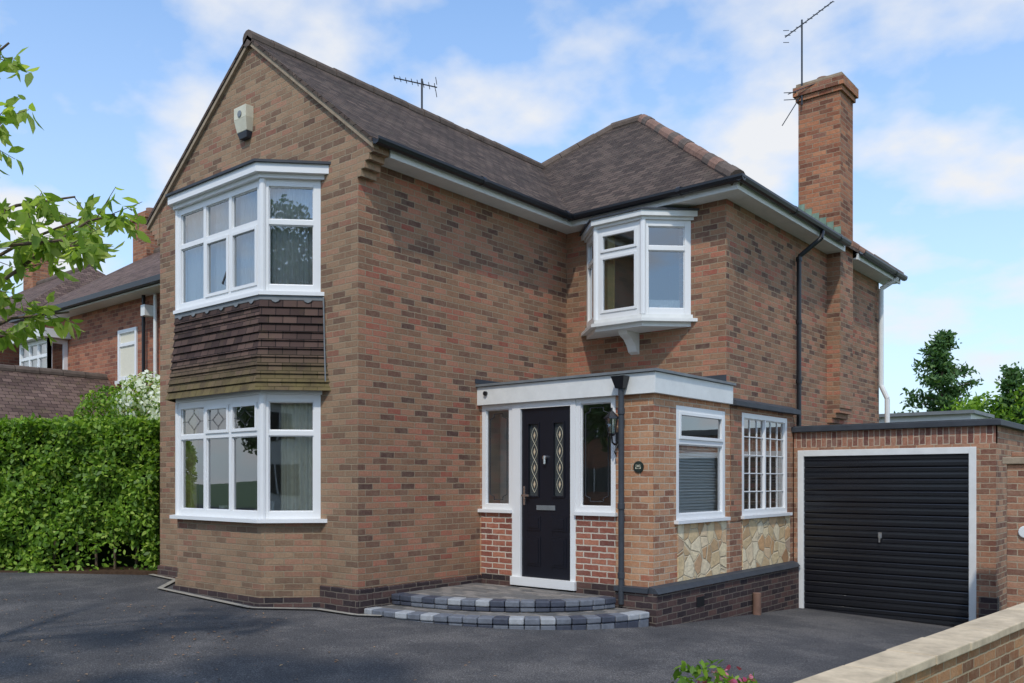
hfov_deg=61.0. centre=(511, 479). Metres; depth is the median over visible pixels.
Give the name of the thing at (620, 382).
rainwater pipe
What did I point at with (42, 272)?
chimney
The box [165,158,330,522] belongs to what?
bay windows
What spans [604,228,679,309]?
oriel room
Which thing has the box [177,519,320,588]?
bay base wall
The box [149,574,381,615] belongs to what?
concrete edging
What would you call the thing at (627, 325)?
oriel window
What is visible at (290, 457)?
bay rooms
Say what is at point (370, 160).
kneelers
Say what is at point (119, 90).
sky
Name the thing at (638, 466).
house number plaque
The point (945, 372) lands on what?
conifer tree
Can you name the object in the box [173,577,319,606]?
bay plinth
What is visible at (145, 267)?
roof
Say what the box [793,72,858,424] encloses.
chimney stack
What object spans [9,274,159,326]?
gutter
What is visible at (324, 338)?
cable
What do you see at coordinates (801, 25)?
tv aerial
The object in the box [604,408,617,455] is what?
wall lantern
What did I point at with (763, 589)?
porch plinth
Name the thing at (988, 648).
brick wall
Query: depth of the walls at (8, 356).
20.37 m
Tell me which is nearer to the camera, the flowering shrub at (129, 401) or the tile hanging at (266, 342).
the tile hanging at (266, 342)
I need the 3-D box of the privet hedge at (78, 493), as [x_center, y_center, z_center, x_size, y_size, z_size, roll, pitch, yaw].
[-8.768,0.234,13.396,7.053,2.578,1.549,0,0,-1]
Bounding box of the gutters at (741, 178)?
[372,135,907,425]
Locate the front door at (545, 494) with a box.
[521,406,569,580]
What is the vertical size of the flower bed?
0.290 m
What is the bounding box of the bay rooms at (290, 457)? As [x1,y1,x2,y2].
[186,188,311,510]
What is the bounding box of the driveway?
[0,573,951,682]
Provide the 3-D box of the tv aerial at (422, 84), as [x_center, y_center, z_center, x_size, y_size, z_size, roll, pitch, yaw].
[-1.526,-6.047,13.738,0.688,0.626,0.250,0,0,-1]
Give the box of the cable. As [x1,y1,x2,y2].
[323,297,325,380]
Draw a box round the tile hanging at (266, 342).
[165,295,330,402]
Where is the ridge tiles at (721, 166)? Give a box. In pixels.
[243,29,903,280]
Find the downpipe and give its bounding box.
[879,277,898,422]
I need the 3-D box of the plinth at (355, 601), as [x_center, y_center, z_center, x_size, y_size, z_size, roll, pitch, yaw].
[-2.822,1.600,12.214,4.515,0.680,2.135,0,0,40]
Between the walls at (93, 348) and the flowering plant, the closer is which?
the flowering plant
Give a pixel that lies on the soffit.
(739, 198)
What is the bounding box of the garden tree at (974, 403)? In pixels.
[941,384,1023,423]
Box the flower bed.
[0,566,157,574]
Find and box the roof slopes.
[146,35,862,257]
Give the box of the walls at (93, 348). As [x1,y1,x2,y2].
[45,283,159,413]
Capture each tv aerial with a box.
[394,76,436,107]
[782,1,833,125]
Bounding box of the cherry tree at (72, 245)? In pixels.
[0,42,150,352]
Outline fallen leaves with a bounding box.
[1,578,495,682]
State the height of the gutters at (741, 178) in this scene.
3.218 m
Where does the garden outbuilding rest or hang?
on the ground
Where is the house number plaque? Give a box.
[633,461,643,472]
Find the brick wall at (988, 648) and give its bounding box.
[793,603,1023,682]
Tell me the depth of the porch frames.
10.94 m
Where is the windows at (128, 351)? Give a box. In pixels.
[115,327,137,383]
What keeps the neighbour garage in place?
on the ground
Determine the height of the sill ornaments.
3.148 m
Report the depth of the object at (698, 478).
11.79 m
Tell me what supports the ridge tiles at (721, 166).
attached to the roof slopes
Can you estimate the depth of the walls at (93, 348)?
17.60 m
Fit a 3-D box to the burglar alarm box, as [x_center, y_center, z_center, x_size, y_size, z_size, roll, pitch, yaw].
[-3.506,-4.660,11.355,0.270,0.400,0.130,0,0,40]
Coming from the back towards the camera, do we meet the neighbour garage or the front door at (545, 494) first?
the neighbour garage
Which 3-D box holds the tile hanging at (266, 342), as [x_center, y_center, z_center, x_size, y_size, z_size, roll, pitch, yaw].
[-3.604,-1.630,11.104,3.264,1.140,0.642,0,0,40]
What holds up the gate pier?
on the ground
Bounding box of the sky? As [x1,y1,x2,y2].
[0,0,1023,413]
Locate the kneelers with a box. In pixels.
[149,135,388,244]
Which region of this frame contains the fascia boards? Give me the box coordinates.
[389,150,899,283]
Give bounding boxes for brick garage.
[791,418,1023,626]
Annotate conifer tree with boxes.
[894,329,985,412]
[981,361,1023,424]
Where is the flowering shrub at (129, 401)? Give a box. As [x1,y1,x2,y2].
[73,369,159,434]
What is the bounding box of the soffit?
[381,157,896,284]
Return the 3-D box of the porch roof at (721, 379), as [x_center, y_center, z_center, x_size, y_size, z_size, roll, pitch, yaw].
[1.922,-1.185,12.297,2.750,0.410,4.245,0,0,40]
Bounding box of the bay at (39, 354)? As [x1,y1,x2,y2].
[11,328,70,369]
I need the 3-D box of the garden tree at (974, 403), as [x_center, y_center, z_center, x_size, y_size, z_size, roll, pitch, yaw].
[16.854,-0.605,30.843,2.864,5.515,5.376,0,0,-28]
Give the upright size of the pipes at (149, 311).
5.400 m
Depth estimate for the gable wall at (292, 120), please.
10.42 m
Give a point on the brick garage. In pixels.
(904, 521)
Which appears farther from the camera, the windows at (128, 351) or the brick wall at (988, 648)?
the windows at (128, 351)
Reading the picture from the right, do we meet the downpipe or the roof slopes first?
the downpipe
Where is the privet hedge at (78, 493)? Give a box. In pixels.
[0,412,159,572]
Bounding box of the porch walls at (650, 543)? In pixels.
[480,393,792,603]
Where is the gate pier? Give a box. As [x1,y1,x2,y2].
[1002,452,1023,607]
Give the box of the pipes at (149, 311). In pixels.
[141,294,156,382]
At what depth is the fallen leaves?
8.39 m
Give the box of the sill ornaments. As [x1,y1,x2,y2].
[219,272,274,510]
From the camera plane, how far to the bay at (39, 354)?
18.75 m
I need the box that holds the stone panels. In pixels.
[677,516,789,581]
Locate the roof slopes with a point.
(635, 160)
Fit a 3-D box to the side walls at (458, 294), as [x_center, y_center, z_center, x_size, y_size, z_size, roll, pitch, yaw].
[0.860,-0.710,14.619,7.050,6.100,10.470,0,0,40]
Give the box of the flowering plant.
[671,659,756,682]
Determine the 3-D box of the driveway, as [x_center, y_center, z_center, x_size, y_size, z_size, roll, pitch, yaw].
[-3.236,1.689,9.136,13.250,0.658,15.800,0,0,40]
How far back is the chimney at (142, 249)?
22.02 m
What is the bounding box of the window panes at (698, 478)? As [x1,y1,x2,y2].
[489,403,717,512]
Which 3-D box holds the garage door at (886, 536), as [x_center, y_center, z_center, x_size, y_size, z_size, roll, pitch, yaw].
[5.213,0.825,12.269,2.230,2.350,0.075,0,0,40]
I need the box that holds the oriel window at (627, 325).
[579,207,699,354]
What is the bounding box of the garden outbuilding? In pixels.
[879,410,994,422]
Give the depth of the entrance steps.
9.75 m
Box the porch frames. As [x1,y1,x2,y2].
[477,371,792,590]
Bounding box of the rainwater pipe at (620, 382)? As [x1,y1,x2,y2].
[611,375,628,604]
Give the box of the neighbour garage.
[0,364,125,420]
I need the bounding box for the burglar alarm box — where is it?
[234,104,253,140]
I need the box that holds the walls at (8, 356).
[0,337,25,365]
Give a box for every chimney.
[23,245,53,290]
[130,207,159,261]
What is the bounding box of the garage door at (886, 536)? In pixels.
[804,454,968,626]
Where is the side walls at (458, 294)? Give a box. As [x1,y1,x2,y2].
[358,166,878,588]
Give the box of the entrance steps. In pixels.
[364,583,648,629]
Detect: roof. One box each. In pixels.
[0,264,105,335]
[25,247,159,313]
[475,368,800,414]
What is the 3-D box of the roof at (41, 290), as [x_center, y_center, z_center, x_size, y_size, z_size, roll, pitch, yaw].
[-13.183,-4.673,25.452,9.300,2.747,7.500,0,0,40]
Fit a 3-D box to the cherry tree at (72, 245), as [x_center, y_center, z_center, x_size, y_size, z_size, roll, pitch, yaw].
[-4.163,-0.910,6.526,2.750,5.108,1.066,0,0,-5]
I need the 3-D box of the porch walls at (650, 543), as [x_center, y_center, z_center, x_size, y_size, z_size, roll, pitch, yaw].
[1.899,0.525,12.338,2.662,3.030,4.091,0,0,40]
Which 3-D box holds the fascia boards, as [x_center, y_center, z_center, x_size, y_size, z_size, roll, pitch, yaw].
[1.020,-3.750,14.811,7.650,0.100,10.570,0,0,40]
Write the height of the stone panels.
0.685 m
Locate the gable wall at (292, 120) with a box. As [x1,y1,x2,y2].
[160,48,357,589]
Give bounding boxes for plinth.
[157,565,480,613]
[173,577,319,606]
[614,561,799,626]
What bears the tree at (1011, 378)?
on the ground

